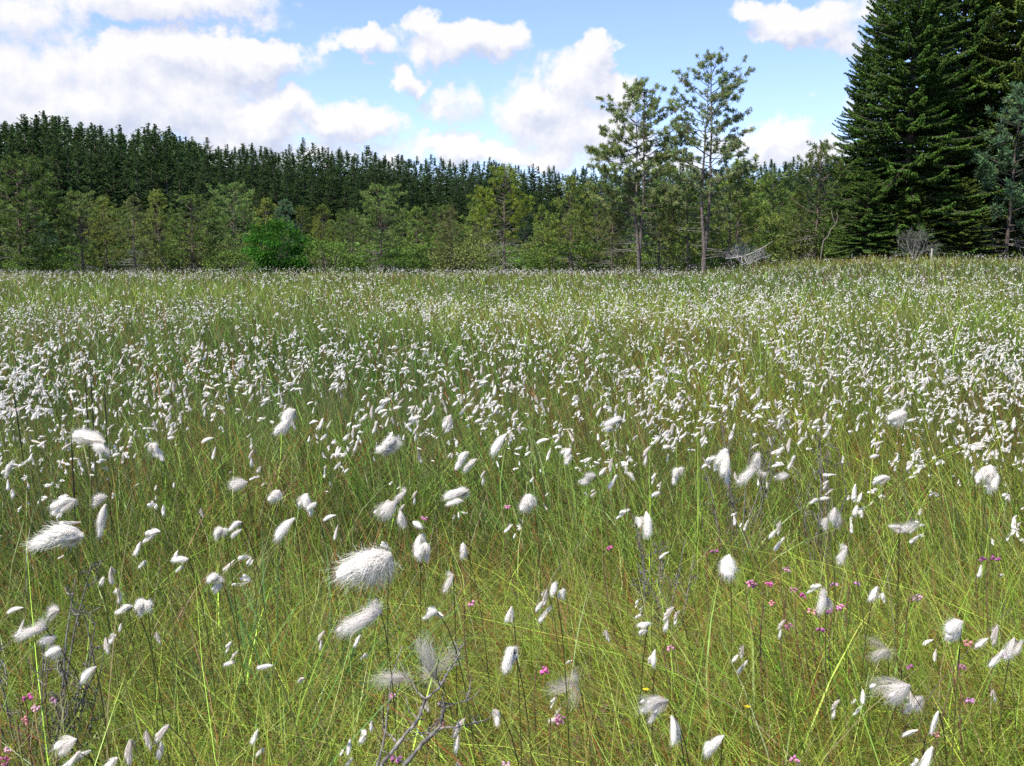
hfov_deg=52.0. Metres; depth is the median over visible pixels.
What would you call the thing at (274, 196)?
spruce tree
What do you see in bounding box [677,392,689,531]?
cottongrass
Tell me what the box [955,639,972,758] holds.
heath flower
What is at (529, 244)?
scrub bush
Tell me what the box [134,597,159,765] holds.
cottongrass
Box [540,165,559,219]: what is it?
spruce tree
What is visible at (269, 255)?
leafy bush
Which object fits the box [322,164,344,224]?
spruce tree
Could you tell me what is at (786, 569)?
heath flower
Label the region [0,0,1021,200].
sky
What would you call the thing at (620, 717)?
heather twig
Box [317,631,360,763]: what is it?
cottongrass
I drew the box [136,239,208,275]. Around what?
scrub bush
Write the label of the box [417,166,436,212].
spruce tree
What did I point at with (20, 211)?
bog pine
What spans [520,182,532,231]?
spruce tree
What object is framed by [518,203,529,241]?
spruce tree
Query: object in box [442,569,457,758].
cottongrass
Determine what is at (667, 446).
cottongrass
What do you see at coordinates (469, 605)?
heath flower
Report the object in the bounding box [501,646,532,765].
cottongrass
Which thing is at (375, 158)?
spruce tree
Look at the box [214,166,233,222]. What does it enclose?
spruce tree
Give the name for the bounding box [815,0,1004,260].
spruce tree
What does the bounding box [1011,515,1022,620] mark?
cottongrass
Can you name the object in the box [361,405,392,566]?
cottongrass
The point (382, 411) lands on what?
cottongrass
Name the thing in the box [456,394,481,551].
cottongrass
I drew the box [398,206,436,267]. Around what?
bog pine
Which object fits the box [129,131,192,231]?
spruce tree
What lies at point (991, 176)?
bog pine
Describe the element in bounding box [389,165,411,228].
spruce tree
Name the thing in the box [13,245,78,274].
scrub bush
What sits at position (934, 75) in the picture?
spruce tree
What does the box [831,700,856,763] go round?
cottongrass
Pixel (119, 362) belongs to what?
cottongrass
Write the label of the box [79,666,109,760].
cottongrass
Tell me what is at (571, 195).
spruce tree
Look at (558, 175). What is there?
spruce tree
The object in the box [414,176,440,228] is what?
spruce tree
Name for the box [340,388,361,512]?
cottongrass
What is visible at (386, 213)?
spruce tree
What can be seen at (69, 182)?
spruce tree
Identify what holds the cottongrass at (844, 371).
on the ground at (818, 272)
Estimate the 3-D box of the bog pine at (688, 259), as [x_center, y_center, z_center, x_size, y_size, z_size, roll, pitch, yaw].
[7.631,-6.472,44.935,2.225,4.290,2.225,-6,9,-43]
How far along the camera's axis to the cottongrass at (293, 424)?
2.18 m
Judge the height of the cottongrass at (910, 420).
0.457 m
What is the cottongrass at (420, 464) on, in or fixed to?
on the ground at (818, 272)
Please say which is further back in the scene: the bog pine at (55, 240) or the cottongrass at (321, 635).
the bog pine at (55, 240)
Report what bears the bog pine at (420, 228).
on the ground at (818, 272)
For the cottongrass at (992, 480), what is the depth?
1.61 m
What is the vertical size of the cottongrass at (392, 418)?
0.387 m
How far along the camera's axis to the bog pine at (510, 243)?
67.91 m
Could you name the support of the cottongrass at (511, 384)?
on the ground at (818, 272)
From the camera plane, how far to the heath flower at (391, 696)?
1.16 m
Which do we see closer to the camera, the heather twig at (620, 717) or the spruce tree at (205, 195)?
the heather twig at (620, 717)
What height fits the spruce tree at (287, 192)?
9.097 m
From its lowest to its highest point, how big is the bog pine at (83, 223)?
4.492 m
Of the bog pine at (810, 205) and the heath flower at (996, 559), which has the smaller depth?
the heath flower at (996, 559)
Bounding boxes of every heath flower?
[0,746,12,765]
[0,756,9,765]
[13,715,27,765]
[18,693,36,765]
[23,704,40,765]
[43,697,58,765]
[378,693,395,753]
[386,756,401,765]
[417,516,432,647]
[424,718,444,765]
[461,600,480,765]
[495,761,510,765]
[501,505,520,632]
[531,666,548,764]
[545,714,565,765]
[602,546,621,678]
[659,645,686,732]
[704,549,718,661]
[743,579,772,764]
[758,600,774,753]
[760,581,774,684]
[777,566,803,708]
[777,623,797,752]
[782,755,799,765]
[783,586,797,717]
[793,593,811,760]
[801,608,817,739]
[809,628,829,733]
[817,607,832,748]
[826,583,843,669]
[826,604,844,720]
[842,581,860,751]
[898,664,913,756]
[903,594,922,743]
[920,731,939,759]
[951,664,966,764]
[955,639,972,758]
[956,697,974,765]
[974,556,986,676]
[983,555,1000,697]
[986,654,1004,761]
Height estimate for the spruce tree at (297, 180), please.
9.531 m
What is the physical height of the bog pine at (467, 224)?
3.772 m
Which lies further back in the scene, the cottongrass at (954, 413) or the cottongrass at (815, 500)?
the cottongrass at (954, 413)
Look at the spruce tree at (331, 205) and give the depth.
142.69 m
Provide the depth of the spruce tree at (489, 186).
164.29 m
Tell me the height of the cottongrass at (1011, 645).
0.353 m
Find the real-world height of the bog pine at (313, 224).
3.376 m
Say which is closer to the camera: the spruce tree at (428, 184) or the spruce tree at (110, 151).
the spruce tree at (110, 151)
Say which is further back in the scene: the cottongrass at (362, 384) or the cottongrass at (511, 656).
the cottongrass at (362, 384)
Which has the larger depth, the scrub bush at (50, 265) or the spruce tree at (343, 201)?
the spruce tree at (343, 201)
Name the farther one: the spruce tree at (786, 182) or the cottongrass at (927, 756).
the spruce tree at (786, 182)
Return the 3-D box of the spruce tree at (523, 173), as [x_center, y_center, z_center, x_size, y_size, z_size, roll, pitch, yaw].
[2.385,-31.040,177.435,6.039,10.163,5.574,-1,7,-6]
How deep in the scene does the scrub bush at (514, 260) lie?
52.20 m
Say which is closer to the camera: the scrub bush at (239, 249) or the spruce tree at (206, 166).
the scrub bush at (239, 249)
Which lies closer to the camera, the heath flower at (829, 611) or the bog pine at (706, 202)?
the heath flower at (829, 611)
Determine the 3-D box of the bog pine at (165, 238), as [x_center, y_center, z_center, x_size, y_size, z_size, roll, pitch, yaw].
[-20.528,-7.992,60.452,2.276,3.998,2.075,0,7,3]
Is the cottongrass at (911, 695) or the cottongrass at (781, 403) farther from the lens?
the cottongrass at (781, 403)
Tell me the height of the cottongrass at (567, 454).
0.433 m
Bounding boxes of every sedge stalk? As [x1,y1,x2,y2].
[13,391,38,575]
[71,436,82,656]
[85,381,97,601]
[90,367,100,559]
[104,383,112,556]
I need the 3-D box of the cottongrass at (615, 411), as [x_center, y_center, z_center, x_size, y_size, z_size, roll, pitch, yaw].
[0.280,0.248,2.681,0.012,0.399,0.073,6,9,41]
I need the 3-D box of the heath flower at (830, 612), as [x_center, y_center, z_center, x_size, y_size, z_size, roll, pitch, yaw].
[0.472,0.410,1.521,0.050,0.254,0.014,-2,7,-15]
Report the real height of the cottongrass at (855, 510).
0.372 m
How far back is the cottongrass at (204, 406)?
2.43 m
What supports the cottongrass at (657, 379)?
on the ground at (818, 272)
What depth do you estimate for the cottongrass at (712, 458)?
1.97 m
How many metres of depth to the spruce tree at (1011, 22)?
47.21 m
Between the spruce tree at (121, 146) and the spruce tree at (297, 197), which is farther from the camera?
the spruce tree at (297, 197)
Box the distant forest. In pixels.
[0,110,867,247]
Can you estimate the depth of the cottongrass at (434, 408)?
2.64 m
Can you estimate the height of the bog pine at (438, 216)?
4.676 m
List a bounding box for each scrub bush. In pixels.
[0,240,31,272]
[0,249,22,273]
[1,250,65,276]
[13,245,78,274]
[34,252,81,273]
[40,245,104,272]
[63,251,115,273]
[80,246,137,270]
[83,242,142,272]
[109,239,190,273]
[112,252,164,273]
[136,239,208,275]
[164,243,220,273]
[183,238,249,274]
[198,248,256,275]
[220,244,289,273]
[283,237,372,276]
[291,254,328,271]
[315,250,361,275]
[349,252,392,274]
[353,239,419,275]
[372,251,423,275]
[389,253,435,276]
[399,241,457,274]
[420,233,511,275]
[422,249,467,273]
[454,241,515,274]
[466,244,530,272]
[497,251,534,272]
[507,237,560,273]
[515,243,581,274]
[535,238,599,273]
[551,243,623,273]
[589,243,656,275]
[605,239,670,272]
[618,237,686,270]
[630,240,700,273]
[665,243,717,270]
[679,244,739,272]
[695,242,750,268]
[752,242,791,263]
[753,227,817,262]
[760,220,841,264]
[779,227,846,260]
[807,222,895,259]
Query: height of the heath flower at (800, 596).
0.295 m
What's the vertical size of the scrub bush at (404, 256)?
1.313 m
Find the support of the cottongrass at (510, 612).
on the ground at (818, 272)
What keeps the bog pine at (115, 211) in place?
on the ground at (818, 272)
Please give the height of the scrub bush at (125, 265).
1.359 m
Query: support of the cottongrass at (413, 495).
on the ground at (818, 272)
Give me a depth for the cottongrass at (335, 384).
2.83 m
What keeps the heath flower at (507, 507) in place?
on the ground at (818, 272)
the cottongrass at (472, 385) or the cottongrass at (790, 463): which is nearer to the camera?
the cottongrass at (790, 463)
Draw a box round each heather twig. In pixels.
[0,560,109,765]
[0,626,92,765]
[376,641,492,765]
[571,699,659,765]
[629,513,697,680]
[697,415,793,586]
[790,423,850,602]
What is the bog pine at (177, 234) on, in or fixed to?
on the ground at (818, 272)
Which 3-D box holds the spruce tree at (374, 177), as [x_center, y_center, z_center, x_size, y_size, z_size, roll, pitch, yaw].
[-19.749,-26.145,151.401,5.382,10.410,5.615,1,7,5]
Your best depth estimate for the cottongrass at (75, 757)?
0.88 m
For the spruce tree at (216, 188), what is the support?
on the ground at (818, 272)
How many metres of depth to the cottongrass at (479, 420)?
2.48 m
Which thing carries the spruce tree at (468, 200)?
on the ground at (818, 272)
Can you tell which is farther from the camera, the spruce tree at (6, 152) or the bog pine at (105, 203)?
the spruce tree at (6, 152)
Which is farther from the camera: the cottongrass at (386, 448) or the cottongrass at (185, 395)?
the cottongrass at (185, 395)
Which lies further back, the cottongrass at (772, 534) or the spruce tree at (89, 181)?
the spruce tree at (89, 181)
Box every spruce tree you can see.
[0,122,19,173]
[0,159,19,262]
[1,125,29,182]
[1,142,45,246]
[1,144,23,246]
[6,113,44,184]
[10,138,29,202]
[17,127,54,217]
[17,151,47,249]
[20,114,65,185]
[21,120,51,213]
[25,138,62,231]
[27,152,54,231]
[33,138,83,255]
[44,130,79,213]
[44,133,86,244]
[45,146,87,245]
[58,140,95,237]
[61,133,82,188]
[65,131,95,199]
[66,152,122,253]
[67,123,98,191]
[73,148,100,245]
[77,151,136,260]
[84,125,105,185]
[89,139,117,223]
[92,125,109,201]
[96,135,124,196]
[99,145,127,205]
[102,159,128,246]
[108,131,143,192]
[109,133,144,209]
[115,138,148,218]
[116,167,136,224]
[118,133,146,188]
[119,150,162,256]
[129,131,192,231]
[138,122,159,189]
[139,151,170,237]
[144,143,188,230]
[144,149,189,254]
[152,134,182,214]
[160,166,198,261]
[168,139,192,210]
[173,164,192,235]
[180,146,228,247]
[182,148,204,217]
[187,164,224,238]
[195,154,230,248]
[197,137,224,185]
[202,147,214,188]
[209,172,227,228]
[212,150,225,185]
[213,157,231,225]
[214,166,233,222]
[216,144,241,205]
[226,161,241,216]
[226,173,245,230]
[227,188,246,241]
[234,144,259,198]
[236,167,254,232]
[238,176,253,241]
[239,151,265,211]
[244,162,257,195]
[246,180,277,241]
[250,168,271,234]
[252,154,272,221]
[255,147,281,184]
[256,152,283,204]
[260,148,281,196]
[262,177,284,240]
[264,168,293,231]
[273,175,298,229]
[277,158,305,215]
[279,144,305,210]
[279,172,293,207]
[289,171,308,234]
[290,183,308,240]
[291,137,314,205]
[291,162,312,225]
[299,164,322,222]
[302,171,320,234]
[302,176,330,236]
[305,176,333,233]
[306,157,319,201]
[314,147,341,213]
[320,177,343,238]
[322,162,342,216]
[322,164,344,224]
[324,147,353,205]
[333,159,351,213]
[333,181,353,233]
[336,176,354,226]
[341,164,357,213]
[346,153,362,203]
[346,184,370,243]
[347,167,371,236]
[351,157,373,213]
[359,181,381,240]
[361,162,382,219]
[363,166,383,227]
[368,159,390,225]
[369,152,385,186]
[375,186,395,240]
[377,158,392,191]
[380,161,397,225]
[383,173,402,229]
[387,155,410,194]
[388,183,410,241]
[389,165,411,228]
[389,180,415,235]
[401,159,419,212]
[402,180,426,240]
[406,177,428,231]
[409,167,425,214]
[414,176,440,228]
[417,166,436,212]
[417,175,435,219]
[418,192,436,241]
[430,173,447,220]
[430,193,452,238]
[431,156,451,206]
[432,186,441,230]
[438,164,457,214]
[444,166,465,222]
[448,160,470,211]
[448,177,467,234]
[451,191,467,237]
[458,181,479,232]
[460,196,482,240]
[461,172,474,220]
[464,162,479,201]
[470,169,489,226]
[474,179,496,230]
[478,164,508,228]
[480,201,497,243]
[483,168,494,201]
[487,160,497,206]
[493,196,515,242]
[494,190,506,231]
[495,175,509,223]
[496,164,510,201]
[502,165,515,213]
[502,189,519,236]
[514,174,530,227]
[516,169,534,226]
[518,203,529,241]
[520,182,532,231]
[522,192,541,240]
[527,164,540,214]
[529,186,544,224]
[530,177,548,227]
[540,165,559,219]
[540,194,553,230]
[542,199,565,243]
[544,176,567,218]
[552,173,567,211]
[553,199,569,240]
[560,188,572,227]
[564,175,574,211]
[569,183,588,232]
[571,168,593,226]
[588,167,597,210]
[617,169,633,217]
[705,183,716,207]
[713,167,726,197]
[733,173,744,215]
[735,195,752,236]
[736,188,755,229]
[740,172,753,208]
[754,180,769,228]
[756,161,770,198]
[776,184,796,227]
[779,164,788,198]
[779,164,796,203]
[781,171,812,223]
[781,177,789,217]
[804,151,823,192]
[806,174,821,203]
[808,159,830,195]
[810,40,894,256]
[810,167,828,213]
[814,190,828,220]
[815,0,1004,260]
[818,162,832,206]
[822,179,833,229]
[824,172,907,263]
[825,0,922,253]
[871,184,957,262]
[877,0,1023,260]
[892,1,967,200]
[927,176,1008,262]
[938,0,1023,261]
[939,6,1021,254]
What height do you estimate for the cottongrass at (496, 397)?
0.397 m
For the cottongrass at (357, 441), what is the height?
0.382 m
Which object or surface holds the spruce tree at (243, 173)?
on the ground at (818, 272)
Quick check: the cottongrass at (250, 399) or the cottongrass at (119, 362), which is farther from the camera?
the cottongrass at (119, 362)
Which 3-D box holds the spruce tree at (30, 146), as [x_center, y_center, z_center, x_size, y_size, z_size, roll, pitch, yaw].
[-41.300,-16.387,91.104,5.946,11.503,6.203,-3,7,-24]
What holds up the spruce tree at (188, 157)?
on the ground at (818, 272)
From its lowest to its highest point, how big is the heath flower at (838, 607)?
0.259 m
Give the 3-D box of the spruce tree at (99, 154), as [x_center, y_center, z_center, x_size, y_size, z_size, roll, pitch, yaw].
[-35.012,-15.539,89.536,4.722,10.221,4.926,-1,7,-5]
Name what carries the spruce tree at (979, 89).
on the ground at (818, 272)
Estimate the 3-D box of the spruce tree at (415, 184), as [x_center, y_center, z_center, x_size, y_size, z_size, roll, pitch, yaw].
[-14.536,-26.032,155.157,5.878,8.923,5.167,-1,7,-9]
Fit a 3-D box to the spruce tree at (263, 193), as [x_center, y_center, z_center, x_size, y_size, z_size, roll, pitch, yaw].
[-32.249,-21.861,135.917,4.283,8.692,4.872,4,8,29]
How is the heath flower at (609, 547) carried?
on the ground at (818, 272)
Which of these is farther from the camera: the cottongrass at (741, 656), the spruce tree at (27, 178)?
the spruce tree at (27, 178)
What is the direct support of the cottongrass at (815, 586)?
on the ground at (818, 272)
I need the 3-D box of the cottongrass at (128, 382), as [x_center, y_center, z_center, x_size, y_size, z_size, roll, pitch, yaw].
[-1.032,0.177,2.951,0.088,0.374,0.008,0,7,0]
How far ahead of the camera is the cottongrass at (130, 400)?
2.55 m
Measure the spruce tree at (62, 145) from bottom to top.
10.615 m
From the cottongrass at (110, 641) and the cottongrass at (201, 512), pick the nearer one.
the cottongrass at (110, 641)
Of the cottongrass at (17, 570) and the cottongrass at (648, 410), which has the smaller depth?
the cottongrass at (17, 570)
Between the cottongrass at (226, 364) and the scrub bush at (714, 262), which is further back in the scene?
the scrub bush at (714, 262)
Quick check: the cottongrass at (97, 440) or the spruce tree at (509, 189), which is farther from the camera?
the spruce tree at (509, 189)
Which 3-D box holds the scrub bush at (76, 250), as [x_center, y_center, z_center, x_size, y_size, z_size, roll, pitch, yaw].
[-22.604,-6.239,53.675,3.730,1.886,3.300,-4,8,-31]
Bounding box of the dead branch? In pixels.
[820,210,837,260]
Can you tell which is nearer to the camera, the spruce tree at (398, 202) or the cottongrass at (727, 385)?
the cottongrass at (727, 385)
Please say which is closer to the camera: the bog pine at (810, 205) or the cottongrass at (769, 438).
the cottongrass at (769, 438)
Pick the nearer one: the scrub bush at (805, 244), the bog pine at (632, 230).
the scrub bush at (805, 244)
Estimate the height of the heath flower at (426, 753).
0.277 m
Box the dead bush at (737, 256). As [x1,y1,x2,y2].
[725,241,772,264]
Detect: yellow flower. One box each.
[643,687,650,765]
[744,705,750,758]
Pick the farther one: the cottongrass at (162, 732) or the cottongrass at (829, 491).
the cottongrass at (829, 491)
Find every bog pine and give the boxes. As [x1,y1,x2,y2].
[0,151,77,274]
[0,202,29,261]
[0,229,8,255]
[2,199,52,249]
[32,220,59,249]
[46,219,83,259]
[55,189,115,274]
[63,206,95,252]
[83,195,131,273]
[86,204,138,266]
[88,207,119,258]
[107,192,159,275]
[118,215,149,244]
[130,188,178,268]
[141,214,169,261]
[152,191,237,274]
[160,214,187,260]
[179,220,203,262]
[191,209,228,262]
[203,182,258,264]
[217,220,238,268]
[227,207,259,261]
[242,196,288,262]
[264,199,305,258]
[286,205,319,264]
[303,219,329,267]
[306,204,344,270]
[319,221,350,261]
[325,208,373,267]
[334,214,373,254]
[354,182,414,272]
[362,229,378,260]
[364,210,412,265]
[384,208,420,262]
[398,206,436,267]
[411,217,434,255]
[413,203,463,261]
[429,204,470,274]
[434,219,465,265]
[456,197,496,267]
[461,216,481,264]
[464,198,502,262]
[466,163,535,274]
[499,233,513,262]
[506,206,538,262]
[526,203,557,267]
[531,222,565,266]
[535,174,598,274]
[560,212,577,241]
[561,217,595,269]
[562,177,629,271]
[583,195,617,260]
[591,187,637,258]
[592,198,631,274]
[623,206,644,245]
[638,186,685,271]
[639,216,663,242]
[642,168,706,268]
[646,200,700,252]
[661,183,718,275]
[663,202,700,257]
[689,199,720,243]
[699,176,760,268]
[705,157,782,269]
[709,198,739,257]
[732,168,797,256]
[736,227,750,253]
[749,199,776,252]
[764,203,801,256]
[775,189,820,259]
[780,138,858,259]
[787,210,808,249]
[801,202,825,228]
[954,81,1023,262]
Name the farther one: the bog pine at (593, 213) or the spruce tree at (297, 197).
the spruce tree at (297, 197)
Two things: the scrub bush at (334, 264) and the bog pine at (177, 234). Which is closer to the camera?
the scrub bush at (334, 264)
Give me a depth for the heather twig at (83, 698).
1.27 m
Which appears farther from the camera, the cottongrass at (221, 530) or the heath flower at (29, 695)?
the cottongrass at (221, 530)
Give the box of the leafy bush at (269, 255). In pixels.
[239,217,317,276]
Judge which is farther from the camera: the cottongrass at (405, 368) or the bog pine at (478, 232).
the bog pine at (478, 232)
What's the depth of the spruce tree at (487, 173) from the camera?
181.83 m
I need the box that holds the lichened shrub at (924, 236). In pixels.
[888,225,945,262]
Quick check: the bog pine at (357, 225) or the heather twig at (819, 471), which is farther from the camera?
the bog pine at (357, 225)
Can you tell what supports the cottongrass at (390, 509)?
on the ground at (818, 272)
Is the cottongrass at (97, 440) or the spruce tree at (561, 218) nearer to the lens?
the cottongrass at (97, 440)
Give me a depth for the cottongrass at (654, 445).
2.47 m
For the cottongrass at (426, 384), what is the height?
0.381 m
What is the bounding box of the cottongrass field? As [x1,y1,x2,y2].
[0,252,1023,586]
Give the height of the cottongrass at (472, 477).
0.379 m
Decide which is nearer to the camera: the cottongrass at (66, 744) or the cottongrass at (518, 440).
the cottongrass at (66, 744)
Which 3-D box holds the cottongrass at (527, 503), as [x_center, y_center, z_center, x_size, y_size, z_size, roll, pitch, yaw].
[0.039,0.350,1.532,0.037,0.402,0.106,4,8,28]
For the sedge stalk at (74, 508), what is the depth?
1.79 m
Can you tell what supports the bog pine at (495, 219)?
on the ground at (818, 272)
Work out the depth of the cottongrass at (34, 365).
2.93 m
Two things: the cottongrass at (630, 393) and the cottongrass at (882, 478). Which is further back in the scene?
the cottongrass at (630, 393)
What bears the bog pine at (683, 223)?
on the ground at (818, 272)
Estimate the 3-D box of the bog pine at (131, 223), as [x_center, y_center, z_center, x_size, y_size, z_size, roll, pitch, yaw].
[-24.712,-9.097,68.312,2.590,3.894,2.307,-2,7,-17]
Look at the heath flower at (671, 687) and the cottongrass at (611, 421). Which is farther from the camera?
the cottongrass at (611, 421)
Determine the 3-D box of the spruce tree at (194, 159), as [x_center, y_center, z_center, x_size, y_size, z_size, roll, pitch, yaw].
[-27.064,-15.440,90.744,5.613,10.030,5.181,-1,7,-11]
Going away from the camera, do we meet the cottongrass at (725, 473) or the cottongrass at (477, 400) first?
the cottongrass at (725, 473)
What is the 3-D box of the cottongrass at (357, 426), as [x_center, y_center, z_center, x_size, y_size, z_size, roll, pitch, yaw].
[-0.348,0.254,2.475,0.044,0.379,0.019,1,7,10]
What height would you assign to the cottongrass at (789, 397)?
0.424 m
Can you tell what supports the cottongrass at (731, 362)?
on the ground at (818, 272)
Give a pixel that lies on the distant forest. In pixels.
(62, 128)
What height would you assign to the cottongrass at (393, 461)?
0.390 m
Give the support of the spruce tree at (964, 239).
on the ground at (818, 272)
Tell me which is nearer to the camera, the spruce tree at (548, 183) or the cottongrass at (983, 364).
the cottongrass at (983, 364)
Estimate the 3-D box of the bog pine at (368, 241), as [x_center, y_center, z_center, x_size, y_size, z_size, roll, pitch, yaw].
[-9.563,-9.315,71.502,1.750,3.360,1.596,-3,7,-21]
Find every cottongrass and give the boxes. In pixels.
[0,309,1023,755]
[0,536,32,652]
[3,456,59,635]
[7,378,32,480]
[7,607,50,731]
[10,603,79,765]
[21,416,49,499]
[31,364,60,495]
[42,646,106,763]
[50,496,122,748]
[51,735,93,765]
[58,494,86,643]
[67,750,97,765]
[69,426,128,598]
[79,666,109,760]
[89,491,124,685]
[93,391,111,560]
[95,504,140,741]
[99,370,125,472]
[99,403,135,529]
[99,567,137,747]
[103,637,144,764]
[105,739,142,765]
[108,623,158,762]
[114,604,169,765]
[117,359,133,454]
[127,380,160,484]
[128,430,164,610]
[129,398,158,523]
[133,542,160,719]
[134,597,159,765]
[135,387,161,499]
[141,528,182,742]
[143,730,168,765]
[144,443,195,615]
[147,442,188,611]
[150,496,180,615]
[152,421,202,600]
[152,724,199,765]
[154,631,207,758]
[165,414,203,551]
[167,382,189,506]
[167,405,206,546]
[167,422,200,550]
[168,423,177,549]
[169,379,188,496]
[170,556,221,763]
[171,550,194,683]
[179,389,197,469]
[181,379,205,509]
[183,386,217,514]
[194,342,220,440]
[198,508,243,661]
[201,437,238,613]
[202,402,243,565]
[203,384,215,493]
[206,572,252,759]
[213,526,244,739]
[214,384,231,486]
[222,641,243,761]
[224,476,260,699]
[225,357,251,473]
[228,520,278,750]
[235,359,253,432]
[239,357,267,465]
[245,355,266,486]
[245,385,263,472]
[249,450,291,611]
[250,729,264,765]
[256,664,304,765]
[257,386,273,507]
[261,398,279,524]
[267,490,287,691]
[269,407,307,545]
[272,517,310,723]
[280,392,305,528]
[290,421,336,590]
[296,493,349,731]
[298,677,332,765]
[307,402,324,483]
[316,418,339,607]
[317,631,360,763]
[318,376,337,458]
[323,514,356,662]
[324,545,401,762]
[329,382,347,465]
[331,446,355,628]
[332,598,398,764]
[336,366,359,485]
[339,739,356,765]
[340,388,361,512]
[343,427,370,539]
[353,635,367,765]
[355,356,364,444]
[355,412,372,542]
[359,721,388,765]
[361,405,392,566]
[362,667,440,763]
[372,485,433,702]
[374,433,413,630]
[376,397,406,587]
[378,409,405,569]
[381,406,397,547]
[390,417,425,563]
[393,391,408,562]
[395,393,426,524]
[397,633,462,755]
[399,367,417,467]
[399,504,435,644]
[403,415,437,595]
[409,521,432,765]
[410,405,443,566]
[412,491,447,632]
[413,427,451,596]
[417,403,442,506]
[421,605,475,765]
[422,394,446,531]
[422,700,461,765]
[424,374,434,477]
[440,484,471,640]
[441,399,472,541]
[441,415,457,613]
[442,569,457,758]
[444,406,477,557]
[448,420,480,569]
[452,396,478,507]
[452,718,485,765]
[453,451,489,613]
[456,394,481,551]
[460,542,492,742]
[462,368,484,469]
[466,390,478,535]
[470,377,489,491]
[472,399,503,580]
[473,366,496,493]
[475,406,497,571]
[476,380,497,482]
[480,471,518,630]
[486,374,500,452]
[487,385,510,577]
[487,396,497,560]
[489,433,526,625]
[491,709,518,765]
[500,387,524,519]
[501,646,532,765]
[504,606,521,765]
[506,365,521,458]
[510,381,546,524]
[511,410,551,583]
[512,418,541,573]
[517,426,552,556]
[518,493,543,712]
[534,396,571,548]
[536,589,563,759]
[537,438,567,596]
[537,668,591,764]
[539,401,577,563]
[548,698,560,765]
[549,371,561,474]
[549,582,569,765]
[552,420,570,577]
[554,432,582,564]
[560,446,580,636]
[561,362,589,469]
[566,660,602,760]
[574,369,582,463]
[578,472,614,678]
[586,364,621,469]
[586,378,613,492]
[596,407,605,549]
[599,458,629,614]
[603,385,620,534]
[603,416,622,529]
[603,629,650,749]
[614,404,626,501]
[615,508,639,600]
[622,472,634,639]
[623,369,660,493]
[627,391,652,498]
[627,396,657,520]
[629,401,665,540]
[632,375,651,506]
[633,435,670,617]
[634,511,652,694]
[635,599,649,695]
[635,694,684,765]
[636,621,649,763]
[639,403,663,523]
[643,446,681,610]
[647,404,667,515]
[648,429,683,572]
[648,649,656,765]
[650,376,671,469]
[651,473,672,644]
[653,370,675,462]
[658,552,711,741]
[662,423,688,566]
[662,430,673,544]
[663,606,704,763]
[665,368,693,489]
[666,467,684,637]
[670,715,689,765]
[673,611,691,689]
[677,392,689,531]
[684,352,706,454]
[687,367,708,498]
[687,395,713,489]
[694,426,715,538]
[701,455,727,613]
[702,735,724,765]
[714,447,731,579]
[718,554,738,747]
[725,378,731,505]
[727,361,740,408]
[729,423,734,592]
[731,376,743,461]
[732,645,755,752]
[733,472,766,615]
[736,452,768,632]
[750,386,769,521]
[752,444,797,607]
[767,436,803,603]
[769,521,792,665]
[773,471,796,619]
[776,360,794,466]
[777,402,785,543]
[777,438,805,637]
[777,620,811,765]
[779,413,815,539]
[797,431,821,552]
[798,420,817,513]
[807,583,828,642]
[809,498,838,708]
[813,411,841,528]
[814,587,833,765]
[819,480,832,637]
[820,507,842,727]
[822,425,839,590]
[823,375,847,491]
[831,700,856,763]
[835,544,869,765]
[842,370,850,466]
[851,689,873,758]
[852,505,869,691]
[853,492,870,618]
[854,586,885,762]
[857,368,875,473]
[860,673,923,762]
[862,634,895,764]
[865,474,890,659]
[870,438,884,566]
[884,408,907,588]
[889,524,904,736]
[891,518,923,660]
[892,388,917,519]
[903,729,940,765]
[905,454,935,619]
[906,690,943,765]
[907,418,936,608]
[911,746,936,765]
[919,377,934,520]
[922,639,942,759]
[923,393,945,560]
[926,403,941,553]
[928,711,946,765]
[941,616,962,765]
[950,403,975,549]
[970,374,972,434]
[972,465,999,683]
[974,426,995,511]
[975,354,989,448]
[975,625,1017,765]
[990,689,1014,765]
[995,637,1023,765]
[999,393,1022,505]
[1004,417,1023,549]
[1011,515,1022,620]
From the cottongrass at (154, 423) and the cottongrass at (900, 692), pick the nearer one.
the cottongrass at (900, 692)
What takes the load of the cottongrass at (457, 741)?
on the ground at (818, 272)
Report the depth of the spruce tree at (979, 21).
47.69 m
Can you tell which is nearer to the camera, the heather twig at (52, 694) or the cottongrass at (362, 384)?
the heather twig at (52, 694)
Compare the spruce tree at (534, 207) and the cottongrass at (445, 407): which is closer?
the cottongrass at (445, 407)
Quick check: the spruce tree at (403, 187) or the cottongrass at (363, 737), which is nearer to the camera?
the cottongrass at (363, 737)
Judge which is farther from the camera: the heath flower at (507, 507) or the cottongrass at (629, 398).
the cottongrass at (629, 398)
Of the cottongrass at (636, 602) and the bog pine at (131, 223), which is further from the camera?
the bog pine at (131, 223)
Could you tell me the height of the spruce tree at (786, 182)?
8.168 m
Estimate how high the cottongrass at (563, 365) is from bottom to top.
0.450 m
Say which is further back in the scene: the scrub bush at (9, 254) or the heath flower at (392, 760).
the scrub bush at (9, 254)
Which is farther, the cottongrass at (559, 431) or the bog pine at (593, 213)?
the bog pine at (593, 213)
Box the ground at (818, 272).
[0,226,1023,762]
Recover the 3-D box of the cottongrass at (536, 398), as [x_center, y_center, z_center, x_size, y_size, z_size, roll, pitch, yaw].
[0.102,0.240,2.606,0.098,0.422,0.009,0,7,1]
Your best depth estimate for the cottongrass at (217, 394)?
2.81 m
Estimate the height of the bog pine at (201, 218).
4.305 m
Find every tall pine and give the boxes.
[583,76,693,276]
[663,47,760,274]
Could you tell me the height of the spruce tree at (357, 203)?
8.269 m
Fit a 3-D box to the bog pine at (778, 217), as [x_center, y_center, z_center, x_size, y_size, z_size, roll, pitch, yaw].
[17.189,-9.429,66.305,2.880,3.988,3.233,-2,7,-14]

